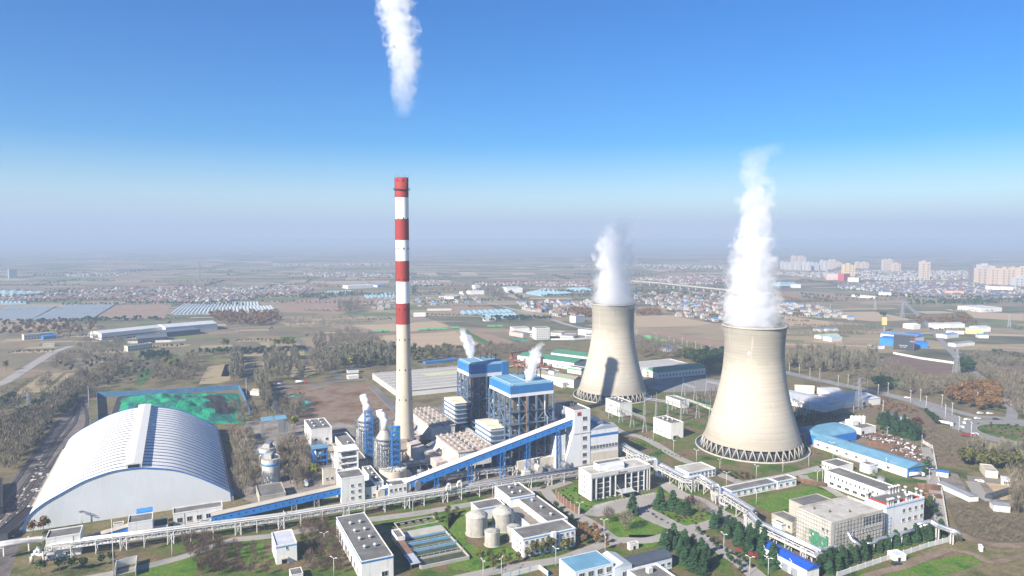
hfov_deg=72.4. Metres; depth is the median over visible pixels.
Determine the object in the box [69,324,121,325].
farm plot
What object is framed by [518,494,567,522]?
treatment hall
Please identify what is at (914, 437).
conifer tree
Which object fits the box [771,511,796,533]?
reagent house
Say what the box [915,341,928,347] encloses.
works hall
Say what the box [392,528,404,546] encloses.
pump room
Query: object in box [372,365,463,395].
warehouse
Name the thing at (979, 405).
autumn tree
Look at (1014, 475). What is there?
bare tree
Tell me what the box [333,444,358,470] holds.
concrete frame
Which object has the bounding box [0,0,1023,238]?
sky
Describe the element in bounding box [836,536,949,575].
boundary wall
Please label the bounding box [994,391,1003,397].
autumn tree
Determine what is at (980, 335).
shed
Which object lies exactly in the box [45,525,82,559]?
building
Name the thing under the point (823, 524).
scaffolded building
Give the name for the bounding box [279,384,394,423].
spoil ground
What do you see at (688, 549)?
conifer tree
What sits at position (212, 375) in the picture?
ploughed field
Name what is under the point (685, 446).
lawn
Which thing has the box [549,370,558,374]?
silo building
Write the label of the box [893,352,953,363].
works wall
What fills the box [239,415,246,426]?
bare tree
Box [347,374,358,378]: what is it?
building
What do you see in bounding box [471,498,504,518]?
dosing building
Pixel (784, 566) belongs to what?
door
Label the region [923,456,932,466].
evergreen tree
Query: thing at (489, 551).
broadleaf tree
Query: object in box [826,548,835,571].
conifer tree
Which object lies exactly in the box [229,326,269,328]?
farm plot
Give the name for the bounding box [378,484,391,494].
conveyor gallery
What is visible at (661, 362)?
shed
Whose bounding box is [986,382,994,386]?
autumn tree
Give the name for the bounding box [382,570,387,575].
window
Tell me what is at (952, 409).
highway
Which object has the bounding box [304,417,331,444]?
control building
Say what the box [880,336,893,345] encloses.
works hall
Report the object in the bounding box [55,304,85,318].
greenhouse tunnel
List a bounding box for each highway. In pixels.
[486,302,583,327]
[634,335,682,348]
[786,371,964,429]
[906,398,1023,422]
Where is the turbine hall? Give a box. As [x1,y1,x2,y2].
[590,415,618,463]
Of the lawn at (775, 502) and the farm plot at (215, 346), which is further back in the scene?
the farm plot at (215, 346)
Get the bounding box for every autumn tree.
[2,360,8,370]
[24,322,31,332]
[26,520,35,529]
[36,515,50,533]
[575,531,580,540]
[577,522,584,534]
[581,534,586,540]
[593,532,598,543]
[944,386,951,397]
[947,390,954,400]
[953,392,962,399]
[957,382,965,390]
[963,389,973,403]
[965,396,974,407]
[968,379,977,385]
[975,382,983,386]
[976,387,984,393]
[976,402,982,410]
[977,378,986,382]
[983,392,993,396]
[983,396,991,404]
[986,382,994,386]
[993,397,1005,409]
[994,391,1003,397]
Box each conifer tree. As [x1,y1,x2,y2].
[625,492,639,516]
[652,487,667,511]
[657,531,671,551]
[666,490,677,511]
[667,528,672,544]
[670,536,677,549]
[671,522,678,541]
[674,539,682,556]
[675,500,683,515]
[677,546,688,565]
[681,532,690,546]
[682,498,692,516]
[685,548,698,572]
[686,545,690,555]
[689,533,697,549]
[695,552,711,575]
[697,537,704,559]
[699,543,714,567]
[708,512,719,529]
[716,507,724,522]
[722,524,731,539]
[723,515,729,528]
[728,517,735,536]
[732,521,743,537]
[732,530,738,543]
[734,529,744,547]
[740,533,753,556]
[746,525,751,533]
[750,528,758,549]
[753,537,766,561]
[754,520,761,538]
[760,526,769,540]
[763,543,780,569]
[814,557,823,575]
[820,551,827,573]
[824,557,834,575]
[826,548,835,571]
[830,546,836,563]
[834,553,843,571]
[837,544,850,567]
[841,547,850,567]
[847,550,851,564]
[848,544,853,557]
[852,547,861,563]
[859,539,870,560]
[865,534,874,554]
[875,412,881,423]
[875,540,884,553]
[878,412,885,424]
[879,416,889,430]
[882,534,891,550]
[888,424,893,432]
[891,421,900,435]
[892,529,902,548]
[899,423,907,438]
[900,528,911,545]
[905,418,910,429]
[906,428,912,439]
[909,532,914,542]
[910,427,918,440]
[912,528,921,543]
[916,423,923,439]
[916,428,921,439]
[919,525,925,537]
[923,523,934,541]
[937,518,946,537]
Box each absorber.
[355,394,378,459]
[373,409,399,473]
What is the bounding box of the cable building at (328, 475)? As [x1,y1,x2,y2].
[322,467,335,484]
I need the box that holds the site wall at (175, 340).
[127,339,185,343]
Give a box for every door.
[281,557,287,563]
[781,562,787,571]
[792,567,797,575]
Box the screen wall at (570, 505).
[556,491,578,514]
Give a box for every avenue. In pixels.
[638,512,765,575]
[647,509,690,531]
[657,482,755,530]
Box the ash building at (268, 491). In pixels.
[256,482,285,501]
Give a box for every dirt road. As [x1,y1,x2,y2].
[860,547,952,575]
[949,548,1023,563]
[962,533,1023,548]
[966,481,996,500]
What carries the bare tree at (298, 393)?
on the spoil ground at (339, 403)
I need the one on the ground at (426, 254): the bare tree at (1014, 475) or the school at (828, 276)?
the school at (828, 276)
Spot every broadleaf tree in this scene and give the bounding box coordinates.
[478,550,484,558]
[486,548,492,555]
[489,552,495,560]
[490,559,497,569]
[502,555,510,565]
[515,551,521,558]
[524,547,531,555]
[529,541,538,556]
[538,540,546,555]
[546,536,556,553]
[560,538,568,552]
[566,537,573,550]
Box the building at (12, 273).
[8,269,16,278]
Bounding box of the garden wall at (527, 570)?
[501,564,547,575]
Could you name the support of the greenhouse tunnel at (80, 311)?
on the ground at (426, 254)
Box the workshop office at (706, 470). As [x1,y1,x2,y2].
[675,462,715,479]
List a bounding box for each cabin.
[935,469,948,477]
[937,481,978,501]
[989,500,1010,512]
[1000,475,1012,485]
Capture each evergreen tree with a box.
[35,558,47,568]
[53,556,66,566]
[67,556,77,571]
[79,556,88,568]
[97,553,105,561]
[106,551,116,564]
[920,464,928,476]
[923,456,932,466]
[924,501,929,509]
[928,499,935,510]
[932,507,941,518]
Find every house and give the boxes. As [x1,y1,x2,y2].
[128,512,152,537]
[136,506,152,513]
[173,501,222,525]
[271,529,296,564]
[385,479,406,495]
[455,350,508,430]
[486,367,555,472]
[555,312,561,316]
[560,333,576,337]
[567,365,584,374]
[570,315,584,322]
[578,328,591,334]
[606,397,631,416]
[653,415,683,438]
[666,395,688,407]
[675,312,681,316]
[712,317,718,321]
[718,314,725,319]
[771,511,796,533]
[811,310,818,314]
[822,307,829,311]
[822,458,853,470]
[830,312,837,316]
[860,460,877,473]
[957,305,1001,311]
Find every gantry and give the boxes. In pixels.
[608,404,646,431]
[643,392,681,420]
[672,394,711,419]
[681,383,696,399]
[705,381,718,393]
[791,398,809,415]
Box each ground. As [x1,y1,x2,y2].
[0,239,1023,380]
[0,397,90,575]
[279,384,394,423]
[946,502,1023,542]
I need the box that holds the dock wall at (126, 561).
[115,555,136,575]
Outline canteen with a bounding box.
[559,550,613,575]
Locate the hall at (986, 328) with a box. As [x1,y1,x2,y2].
[969,325,990,331]
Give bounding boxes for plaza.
[584,492,656,516]
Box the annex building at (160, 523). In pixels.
[153,517,167,533]
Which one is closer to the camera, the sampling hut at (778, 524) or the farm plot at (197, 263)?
the sampling hut at (778, 524)
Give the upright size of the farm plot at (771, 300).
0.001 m
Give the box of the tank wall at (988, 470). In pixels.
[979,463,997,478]
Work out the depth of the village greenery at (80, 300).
1824.64 m
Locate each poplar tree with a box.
[173,358,180,365]
[253,368,258,385]
[258,379,262,397]
[262,390,267,410]
[264,399,269,414]
[265,392,270,404]
[285,337,289,346]
[288,337,296,345]
[289,415,298,428]
[310,463,320,479]
[339,356,346,363]
[348,354,355,367]
[787,352,791,368]
[796,348,800,364]
[800,354,804,366]
[804,351,809,368]
[817,346,822,358]
[818,358,822,368]
[825,354,829,365]
[828,348,833,361]
[828,358,832,370]
[834,350,838,359]
[834,360,838,368]
[842,354,846,366]
[851,353,856,368]
[856,349,860,364]
[859,350,864,363]
[866,346,870,357]
[870,342,874,354]
[966,436,975,448]
[973,433,978,447]
[975,438,982,463]
[978,436,986,448]
[990,441,996,463]
[997,436,1005,449]
[1004,440,1013,465]
[1014,440,1022,464]
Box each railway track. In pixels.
[0,396,88,540]
[0,397,81,526]
[0,398,80,519]
[3,419,61,500]
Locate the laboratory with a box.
[512,518,575,557]
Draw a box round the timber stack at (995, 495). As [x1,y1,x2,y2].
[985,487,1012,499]
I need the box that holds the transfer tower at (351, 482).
[336,468,364,502]
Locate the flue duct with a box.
[393,435,425,467]
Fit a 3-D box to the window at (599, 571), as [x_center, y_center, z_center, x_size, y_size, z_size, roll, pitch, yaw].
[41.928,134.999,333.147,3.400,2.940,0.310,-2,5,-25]
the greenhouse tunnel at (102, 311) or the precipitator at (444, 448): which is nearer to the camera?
the precipitator at (444, 448)
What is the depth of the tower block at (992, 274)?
2409.33 m
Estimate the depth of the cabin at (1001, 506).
424.20 m
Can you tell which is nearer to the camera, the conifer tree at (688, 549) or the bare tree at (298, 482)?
the conifer tree at (688, 549)
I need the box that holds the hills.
[0,235,218,246]
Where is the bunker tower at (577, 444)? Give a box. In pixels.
[556,400,590,466]
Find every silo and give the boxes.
[259,441,275,470]
[261,451,279,483]
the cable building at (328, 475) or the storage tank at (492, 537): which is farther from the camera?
the cable building at (328, 475)
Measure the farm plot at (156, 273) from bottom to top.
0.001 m
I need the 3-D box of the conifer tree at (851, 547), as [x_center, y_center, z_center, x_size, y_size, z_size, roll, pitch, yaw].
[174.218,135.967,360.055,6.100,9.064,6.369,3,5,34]
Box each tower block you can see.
[784,261,788,269]
[789,262,792,269]
[791,255,796,263]
[794,262,800,269]
[798,255,805,263]
[802,261,806,269]
[806,261,810,270]
[815,262,818,269]
[819,260,822,269]
[823,260,827,270]
[828,259,832,268]
[833,259,836,268]
[841,263,854,276]
[855,261,859,267]
[860,261,868,268]
[881,259,888,270]
[887,259,892,270]
[891,263,900,270]
[918,260,930,279]
[968,263,976,279]
[973,267,986,283]
[976,263,990,267]
[987,266,997,284]
[997,267,1011,285]
[1008,266,1015,276]
[1011,276,1023,286]
[1016,266,1023,277]
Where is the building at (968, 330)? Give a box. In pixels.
[964,327,983,333]
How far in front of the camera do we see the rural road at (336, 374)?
1015.91 m
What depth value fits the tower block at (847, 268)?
2883.90 m
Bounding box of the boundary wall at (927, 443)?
[923,440,949,539]
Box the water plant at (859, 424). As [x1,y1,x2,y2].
[839,415,875,433]
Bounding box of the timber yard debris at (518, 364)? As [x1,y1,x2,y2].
[509,357,552,369]
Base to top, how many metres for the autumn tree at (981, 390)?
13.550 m
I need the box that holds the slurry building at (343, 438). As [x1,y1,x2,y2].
[333,432,354,445]
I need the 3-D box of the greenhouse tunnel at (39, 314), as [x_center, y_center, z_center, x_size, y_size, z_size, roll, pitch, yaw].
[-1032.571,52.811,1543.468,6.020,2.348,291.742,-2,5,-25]
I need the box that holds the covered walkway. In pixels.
[393,538,420,564]
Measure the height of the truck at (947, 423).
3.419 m
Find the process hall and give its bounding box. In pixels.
[824,467,900,499]
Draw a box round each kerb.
[119,530,317,574]
[371,482,570,521]
[482,535,678,575]
[643,518,762,573]
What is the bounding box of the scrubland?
[0,339,1023,575]
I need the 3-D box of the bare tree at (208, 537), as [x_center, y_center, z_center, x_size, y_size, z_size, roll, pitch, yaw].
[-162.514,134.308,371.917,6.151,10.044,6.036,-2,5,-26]
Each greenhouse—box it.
[0,290,43,293]
[0,299,26,304]
[364,292,395,298]
[460,309,514,315]
[481,313,518,318]
[526,288,572,295]
[567,287,594,292]
[772,281,795,285]
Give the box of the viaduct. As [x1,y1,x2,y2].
[631,280,774,296]
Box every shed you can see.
[0,478,2,513]
[18,404,233,532]
[41,334,55,339]
[90,325,161,339]
[124,342,151,350]
[136,334,167,343]
[159,320,217,330]
[159,327,199,336]
[344,451,367,470]
[413,312,425,316]
[423,358,455,363]
[427,308,451,310]
[483,317,495,320]
[517,351,586,368]
[535,370,581,387]
[551,349,588,358]
[556,379,567,387]
[639,359,688,375]
[648,363,705,378]
[789,390,843,411]
[794,385,814,393]
[798,422,856,443]
[813,434,926,477]
[814,333,839,338]
[817,387,843,393]
[818,391,880,407]
[823,335,841,341]
[851,294,877,297]
[878,292,890,294]
[881,331,923,340]
[928,322,947,328]
[936,332,958,338]
[946,329,963,333]
[948,340,974,346]
[976,333,988,337]
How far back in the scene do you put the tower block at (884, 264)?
3371.39 m
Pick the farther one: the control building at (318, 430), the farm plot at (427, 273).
the farm plot at (427, 273)
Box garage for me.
[763,541,820,575]
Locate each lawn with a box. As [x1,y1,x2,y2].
[116,375,952,575]
[135,555,197,575]
[239,543,264,564]
[377,515,430,527]
[380,512,460,529]
[447,500,516,570]
[559,485,612,511]
[600,513,663,537]
[628,535,657,550]
[635,491,670,495]
[654,504,711,525]
[744,486,833,511]
[804,471,820,477]
[858,555,981,575]
[977,424,1023,441]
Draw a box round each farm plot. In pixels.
[0,278,25,279]
[2,338,42,341]
[10,350,52,353]
[23,304,77,306]
[24,346,60,348]
[37,340,75,342]
[42,281,92,282]
[43,286,81,286]
[43,357,98,361]
[46,278,110,279]
[49,327,100,330]
[64,261,105,261]
[69,267,144,268]
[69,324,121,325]
[71,263,124,263]
[74,350,128,353]
[95,343,136,347]
[110,280,148,281]
[122,321,178,322]
[124,272,177,273]
[133,353,192,357]
[138,323,170,324]
[140,276,177,276]
[151,262,180,262]
[152,344,190,347]
[153,278,205,282]
[171,335,219,338]
[174,263,220,263]
[187,265,221,266]
[197,331,237,334]
[200,345,232,347]
[204,259,228,260]
[204,359,244,362]
[217,270,256,270]
[222,261,274,261]
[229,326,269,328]
[236,329,270,330]
[237,339,295,341]
[245,283,293,283]
[252,285,312,285]
[269,299,303,300]
[274,267,297,268]
[280,314,309,314]
[280,326,330,329]
[286,280,310,282]
[287,322,315,325]
[307,281,388,283]
[312,318,339,320]
[328,337,378,340]
[338,312,395,315]
[358,268,388,269]
[384,308,425,309]
[410,314,480,316]
[416,305,452,306]
[417,273,436,274]
[420,278,479,279]
[422,280,450,282]
[431,267,497,267]
[447,298,494,299]
[453,265,510,265]
[459,272,477,274]
[467,263,510,263]
[487,278,526,278]
[489,305,522,306]
[503,270,544,271]
[511,273,535,274]
[524,288,565,289]
[529,298,572,299]
[540,296,581,296]
[548,267,570,268]
[555,278,583,279]
[568,269,628,270]
[577,298,656,300]
[596,272,628,273]
[607,290,651,290]
[613,280,644,283]
[644,269,678,271]
[686,272,739,273]
[704,274,738,275]
[712,310,797,313]
[728,278,782,279]
[730,281,772,282]
[748,270,804,271]
[749,299,817,300]
[751,267,779,268]
[776,315,823,317]
[786,334,804,335]
[786,340,803,342]
[807,318,841,319]
[813,339,842,343]
[830,307,898,310]
[836,344,865,346]
[840,327,873,329]
[842,293,891,294]
[848,338,879,339]
[853,300,936,302]
[865,305,921,306]
[878,296,907,297]
[916,307,943,308]
[917,311,952,313]
[924,336,972,338]
[928,343,1023,348]
[939,263,971,263]
[942,306,957,308]
[954,318,1000,319]
[974,340,1005,342]
[988,334,1023,335]
[1008,327,1023,329]
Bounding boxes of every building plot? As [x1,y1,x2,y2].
[939,473,965,498]
[967,475,1023,504]
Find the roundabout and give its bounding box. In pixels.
[957,420,1023,444]
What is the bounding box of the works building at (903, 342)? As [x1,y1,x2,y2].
[893,334,914,350]
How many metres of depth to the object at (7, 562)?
492.44 m
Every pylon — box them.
[23,391,33,405]
[195,262,203,279]
[853,377,864,409]
[900,302,904,317]
[952,348,960,373]
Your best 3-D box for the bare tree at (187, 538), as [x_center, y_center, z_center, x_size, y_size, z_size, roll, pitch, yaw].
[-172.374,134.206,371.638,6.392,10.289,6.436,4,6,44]
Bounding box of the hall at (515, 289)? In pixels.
[503,286,522,292]
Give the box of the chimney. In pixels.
[393,177,413,460]
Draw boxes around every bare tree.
[181,532,192,543]
[183,540,192,549]
[186,543,194,557]
[192,551,200,561]
[193,541,205,555]
[196,533,202,545]
[197,557,206,574]
[200,531,210,547]
[200,541,210,551]
[202,553,210,564]
[208,550,216,558]
[213,533,223,548]
[213,559,221,573]
[215,553,225,567]
[216,559,225,574]
[220,549,227,557]
[226,423,236,434]
[228,400,234,408]
[230,434,241,447]
[230,466,245,487]
[231,429,242,445]
[231,448,239,457]
[231,560,239,572]
[232,455,243,465]
[232,541,240,553]
[234,461,247,473]
[235,474,248,495]
[236,414,242,425]
[236,441,249,454]
[238,460,249,475]
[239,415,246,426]
[239,472,250,492]
[240,438,250,447]
[240,445,253,463]
[243,452,251,468]
[246,430,255,440]
[246,466,260,482]
[247,461,261,484]
[247,562,254,570]
[248,401,254,408]
[248,442,257,454]
[250,409,257,417]
[250,451,261,465]
[252,437,259,445]
[255,411,260,422]
[257,552,265,563]
[275,438,285,450]
[277,440,289,455]
[278,396,287,405]
[278,403,287,419]
[279,445,291,455]
[280,452,288,472]
[280,458,287,476]
[282,456,295,478]
[282,461,296,483]
[283,395,292,405]
[285,410,293,422]
[285,441,296,458]
[286,433,297,443]
[288,398,300,407]
[288,404,296,413]
[290,466,302,485]
[291,447,304,462]
[293,473,301,487]
[294,403,301,413]
[294,437,306,448]
[296,390,305,398]
[296,442,309,454]
[296,456,310,477]
[297,455,308,468]
[297,464,308,476]
[297,520,307,532]
[299,531,307,540]
[300,430,310,447]
[302,540,309,550]
[302,549,313,567]
[303,515,312,531]
[307,520,316,531]
[310,560,317,570]
[315,546,323,557]
[316,536,328,548]
[317,518,328,529]
[319,513,329,524]
[324,530,330,542]
[325,556,332,571]
[329,525,337,534]
[330,528,340,540]
[331,534,339,544]
[331,541,340,552]
[332,549,343,563]
[603,505,615,518]
[618,509,634,530]
[694,499,702,513]
[700,501,708,515]
[1005,460,1023,478]
[1007,468,1023,482]
[1007,472,1023,487]
[1007,487,1023,509]
[1008,483,1023,511]
[1009,477,1022,493]
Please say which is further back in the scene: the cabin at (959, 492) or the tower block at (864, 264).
the tower block at (864, 264)
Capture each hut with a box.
[42,343,54,346]
[113,521,123,526]
[200,518,210,522]
[250,388,260,395]
[289,567,302,575]
[347,367,358,372]
[772,519,785,530]
[887,549,906,561]
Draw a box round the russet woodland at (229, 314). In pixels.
[0,306,976,425]
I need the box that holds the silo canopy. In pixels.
[260,415,286,441]
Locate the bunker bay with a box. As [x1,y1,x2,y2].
[546,431,565,468]
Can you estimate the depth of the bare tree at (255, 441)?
542.74 m
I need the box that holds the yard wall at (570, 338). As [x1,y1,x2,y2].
[551,337,590,339]
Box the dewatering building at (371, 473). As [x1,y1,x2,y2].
[362,465,383,488]
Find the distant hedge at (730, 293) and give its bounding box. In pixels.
[0,250,1023,304]
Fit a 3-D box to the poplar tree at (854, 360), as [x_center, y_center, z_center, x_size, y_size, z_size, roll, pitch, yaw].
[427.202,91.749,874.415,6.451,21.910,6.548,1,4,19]
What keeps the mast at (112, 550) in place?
on the ground at (426, 254)
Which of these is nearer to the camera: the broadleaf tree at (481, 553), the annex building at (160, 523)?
the broadleaf tree at (481, 553)
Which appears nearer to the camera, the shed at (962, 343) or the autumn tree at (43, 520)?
the autumn tree at (43, 520)
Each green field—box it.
[134,368,152,384]
[458,329,487,343]
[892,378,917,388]
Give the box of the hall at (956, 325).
[945,322,964,327]
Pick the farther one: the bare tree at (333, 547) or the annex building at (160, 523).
the annex building at (160, 523)
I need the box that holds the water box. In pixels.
[978,544,982,551]
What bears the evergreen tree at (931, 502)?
on the ground at (426, 254)
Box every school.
[825,273,841,279]
[838,273,849,280]
[943,290,963,293]
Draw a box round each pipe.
[0,536,56,563]
[846,529,860,548]
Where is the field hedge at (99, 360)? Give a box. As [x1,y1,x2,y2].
[1,258,1021,361]
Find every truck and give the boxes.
[270,383,281,385]
[296,380,306,383]
[737,546,758,558]
[909,471,924,477]
[938,420,953,425]
[961,432,977,437]
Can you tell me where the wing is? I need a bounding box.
[789,493,829,515]
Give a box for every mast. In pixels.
[111,519,114,575]
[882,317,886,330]
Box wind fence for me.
[97,385,250,415]
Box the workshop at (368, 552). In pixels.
[336,512,393,575]
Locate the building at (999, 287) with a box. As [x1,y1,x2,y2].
[985,286,1012,289]
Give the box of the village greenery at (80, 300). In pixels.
[0,287,726,318]
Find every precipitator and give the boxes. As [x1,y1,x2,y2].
[394,406,455,444]
[422,430,491,478]
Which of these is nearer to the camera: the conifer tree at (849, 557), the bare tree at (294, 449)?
the conifer tree at (849, 557)
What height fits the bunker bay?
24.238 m
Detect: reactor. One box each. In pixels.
[442,396,468,432]
[473,418,507,466]
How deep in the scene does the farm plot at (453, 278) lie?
2804.85 m
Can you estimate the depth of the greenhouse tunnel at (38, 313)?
1507.33 m
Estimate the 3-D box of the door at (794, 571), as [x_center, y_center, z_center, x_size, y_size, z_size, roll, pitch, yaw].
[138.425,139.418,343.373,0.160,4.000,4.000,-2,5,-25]
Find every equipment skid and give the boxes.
[376,485,387,497]
[401,452,406,460]
[404,477,411,493]
[406,467,411,476]
[411,474,422,491]
[417,466,424,473]
[433,480,441,486]
[499,462,508,476]
[521,467,532,475]
[533,460,542,473]
[558,458,569,469]
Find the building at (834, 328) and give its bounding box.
[814,327,837,330]
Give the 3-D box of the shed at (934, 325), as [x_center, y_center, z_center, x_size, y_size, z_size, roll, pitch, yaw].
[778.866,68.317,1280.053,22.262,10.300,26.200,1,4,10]
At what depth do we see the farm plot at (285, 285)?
2400.02 m
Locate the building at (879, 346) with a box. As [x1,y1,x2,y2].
[869,343,884,348]
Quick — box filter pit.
[394,516,438,528]
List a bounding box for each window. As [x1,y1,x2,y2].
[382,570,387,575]
[588,570,593,575]
[597,568,602,574]
[606,566,611,572]
[864,516,870,524]
[876,513,881,521]
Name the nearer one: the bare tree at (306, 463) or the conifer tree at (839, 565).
the conifer tree at (839, 565)
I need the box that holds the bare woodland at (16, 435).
[0,285,1023,541]
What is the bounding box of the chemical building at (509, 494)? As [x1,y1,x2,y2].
[495,482,534,506]
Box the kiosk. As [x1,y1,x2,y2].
[627,540,638,549]
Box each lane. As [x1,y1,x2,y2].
[88,527,317,575]
[271,378,368,386]
[271,389,287,431]
[368,480,572,520]
[369,386,395,413]
[455,531,677,575]
[541,489,620,541]
[609,422,740,482]
[683,519,724,531]
[714,465,822,493]
[799,475,845,496]
[809,444,926,479]
[921,447,948,524]
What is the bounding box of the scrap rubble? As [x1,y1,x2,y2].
[856,431,923,460]
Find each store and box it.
[22,332,53,339]
[509,330,529,337]
[532,326,549,339]
[551,331,564,335]
[722,478,776,496]
[903,323,920,328]
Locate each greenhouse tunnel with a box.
[0,306,20,315]
[0,306,23,317]
[1,306,26,317]
[2,306,29,319]
[4,306,33,319]
[9,306,36,319]
[11,306,39,319]
[15,306,42,319]
[19,306,45,318]
[23,306,48,319]
[25,306,51,319]
[30,306,55,318]
[34,305,66,318]
[38,304,70,318]
[43,304,73,317]
[45,304,76,318]
[48,304,79,318]
[52,304,81,318]
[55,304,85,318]
[60,304,88,317]
[64,304,91,317]
[67,304,94,318]
[71,304,97,317]
[74,304,100,317]
[77,304,103,317]
[83,304,106,316]
[86,304,108,316]
[90,304,111,317]
[93,304,114,316]
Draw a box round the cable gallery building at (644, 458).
[619,454,649,461]
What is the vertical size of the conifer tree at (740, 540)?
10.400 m
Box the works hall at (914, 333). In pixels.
[904,332,923,335]
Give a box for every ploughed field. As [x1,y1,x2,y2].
[17,373,61,395]
[46,372,76,392]
[98,304,171,317]
[199,364,229,383]
[222,364,229,375]
[243,351,303,355]
[244,362,254,373]
[256,361,264,372]
[260,339,270,346]
[274,296,363,313]
[291,363,300,377]
[301,358,315,377]
[360,321,447,330]
[380,331,487,349]
[451,305,498,311]
[471,332,515,343]
[507,295,527,298]
[635,315,712,326]
[636,306,668,313]
[637,331,723,347]
[768,291,848,299]
[784,316,861,325]
[830,311,911,320]
[874,356,952,373]
[965,311,1023,320]
[993,363,1023,379]
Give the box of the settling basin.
[403,525,469,569]
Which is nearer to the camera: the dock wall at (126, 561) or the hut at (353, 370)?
the dock wall at (126, 561)
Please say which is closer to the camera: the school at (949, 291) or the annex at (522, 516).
the annex at (522, 516)
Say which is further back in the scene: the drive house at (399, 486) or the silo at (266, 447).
the silo at (266, 447)
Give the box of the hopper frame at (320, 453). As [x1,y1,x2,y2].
[310,444,328,464]
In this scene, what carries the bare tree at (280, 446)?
on the yard at (269, 430)
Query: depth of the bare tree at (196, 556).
353.88 m
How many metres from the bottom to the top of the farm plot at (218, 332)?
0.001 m
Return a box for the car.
[891,561,902,565]
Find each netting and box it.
[112,393,245,423]
[290,338,526,407]
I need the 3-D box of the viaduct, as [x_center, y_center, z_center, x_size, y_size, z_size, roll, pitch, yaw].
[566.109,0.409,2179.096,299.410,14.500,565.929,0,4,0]
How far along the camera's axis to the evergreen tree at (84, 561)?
349.75 m
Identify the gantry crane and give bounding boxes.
[509,350,529,360]
[524,357,543,367]
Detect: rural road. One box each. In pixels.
[0,346,73,385]
[294,337,342,378]
[895,294,986,379]
[1002,393,1017,421]
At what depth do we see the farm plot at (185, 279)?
2738.85 m
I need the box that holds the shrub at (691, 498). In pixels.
[684,495,697,502]
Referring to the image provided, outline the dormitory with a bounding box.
[623,548,671,569]
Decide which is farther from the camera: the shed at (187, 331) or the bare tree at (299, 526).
the shed at (187, 331)
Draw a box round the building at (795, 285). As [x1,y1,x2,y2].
[790,284,800,287]
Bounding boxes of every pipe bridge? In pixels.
[44,467,578,560]
[330,451,345,468]
[385,465,516,486]
[400,459,430,471]
[425,441,434,447]
[460,425,475,435]
[619,443,822,561]
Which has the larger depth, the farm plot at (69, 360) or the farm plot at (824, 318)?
the farm plot at (824, 318)
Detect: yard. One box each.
[225,404,618,502]
[644,376,719,391]
[855,432,923,461]
[986,482,1011,499]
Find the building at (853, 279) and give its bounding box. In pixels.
[848,277,859,281]
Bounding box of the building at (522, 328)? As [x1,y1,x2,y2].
[510,326,528,331]
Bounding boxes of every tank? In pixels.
[304,477,307,486]
[379,462,406,483]
[465,509,487,537]
[484,526,500,547]
[492,505,513,532]
[506,521,520,541]
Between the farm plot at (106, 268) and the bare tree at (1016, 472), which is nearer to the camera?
the bare tree at (1016, 472)
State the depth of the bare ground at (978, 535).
406.38 m
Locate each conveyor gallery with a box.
[83,523,127,546]
[210,484,340,520]
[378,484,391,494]
[402,417,572,488]
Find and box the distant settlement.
[0,262,1023,302]
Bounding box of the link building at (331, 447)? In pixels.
[314,443,333,451]
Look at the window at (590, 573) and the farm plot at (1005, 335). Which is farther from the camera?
the farm plot at (1005, 335)
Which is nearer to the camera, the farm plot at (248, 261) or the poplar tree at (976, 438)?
the poplar tree at (976, 438)
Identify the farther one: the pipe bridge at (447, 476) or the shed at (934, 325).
the shed at (934, 325)
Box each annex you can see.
[365,480,376,498]
[510,505,538,526]
[602,551,631,575]
[628,563,674,575]
[769,474,796,489]
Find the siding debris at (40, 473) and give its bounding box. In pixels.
[0,459,48,548]
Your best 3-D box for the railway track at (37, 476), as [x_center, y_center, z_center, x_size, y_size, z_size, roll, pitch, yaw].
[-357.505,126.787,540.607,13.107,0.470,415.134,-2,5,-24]
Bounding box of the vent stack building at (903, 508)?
[865,484,924,535]
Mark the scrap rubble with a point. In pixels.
(906, 447)
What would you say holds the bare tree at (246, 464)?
on the yard at (269, 430)
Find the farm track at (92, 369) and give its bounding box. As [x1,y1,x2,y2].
[16,363,227,372]
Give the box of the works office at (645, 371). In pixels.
[641,366,651,376]
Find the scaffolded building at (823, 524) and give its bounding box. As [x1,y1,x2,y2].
[795,495,884,552]
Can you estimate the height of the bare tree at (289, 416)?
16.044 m
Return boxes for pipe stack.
[797,478,826,486]
[865,441,902,449]
[916,483,941,490]
[919,492,941,498]
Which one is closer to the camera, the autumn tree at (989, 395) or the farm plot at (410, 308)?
the autumn tree at (989, 395)
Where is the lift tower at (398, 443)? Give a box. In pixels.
[394,425,400,463]
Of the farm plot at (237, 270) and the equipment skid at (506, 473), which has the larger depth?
the farm plot at (237, 270)
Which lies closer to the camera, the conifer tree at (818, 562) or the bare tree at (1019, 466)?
the conifer tree at (818, 562)
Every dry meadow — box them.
[852,397,938,426]
[922,425,965,462]
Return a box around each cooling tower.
[573,300,651,403]
[695,320,810,463]
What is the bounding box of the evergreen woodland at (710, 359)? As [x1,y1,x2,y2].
[0,290,1023,424]
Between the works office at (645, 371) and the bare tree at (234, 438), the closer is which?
the bare tree at (234, 438)
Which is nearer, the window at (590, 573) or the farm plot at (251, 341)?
the window at (590, 573)
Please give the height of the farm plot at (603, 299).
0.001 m
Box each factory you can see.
[342,284,372,288]
[371,283,385,286]
[439,295,458,298]
[468,290,483,294]
[472,285,479,289]
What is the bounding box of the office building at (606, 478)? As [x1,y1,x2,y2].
[579,457,650,500]
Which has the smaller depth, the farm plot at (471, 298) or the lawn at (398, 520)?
the lawn at (398, 520)
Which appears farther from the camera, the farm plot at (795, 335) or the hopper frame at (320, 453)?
the farm plot at (795, 335)

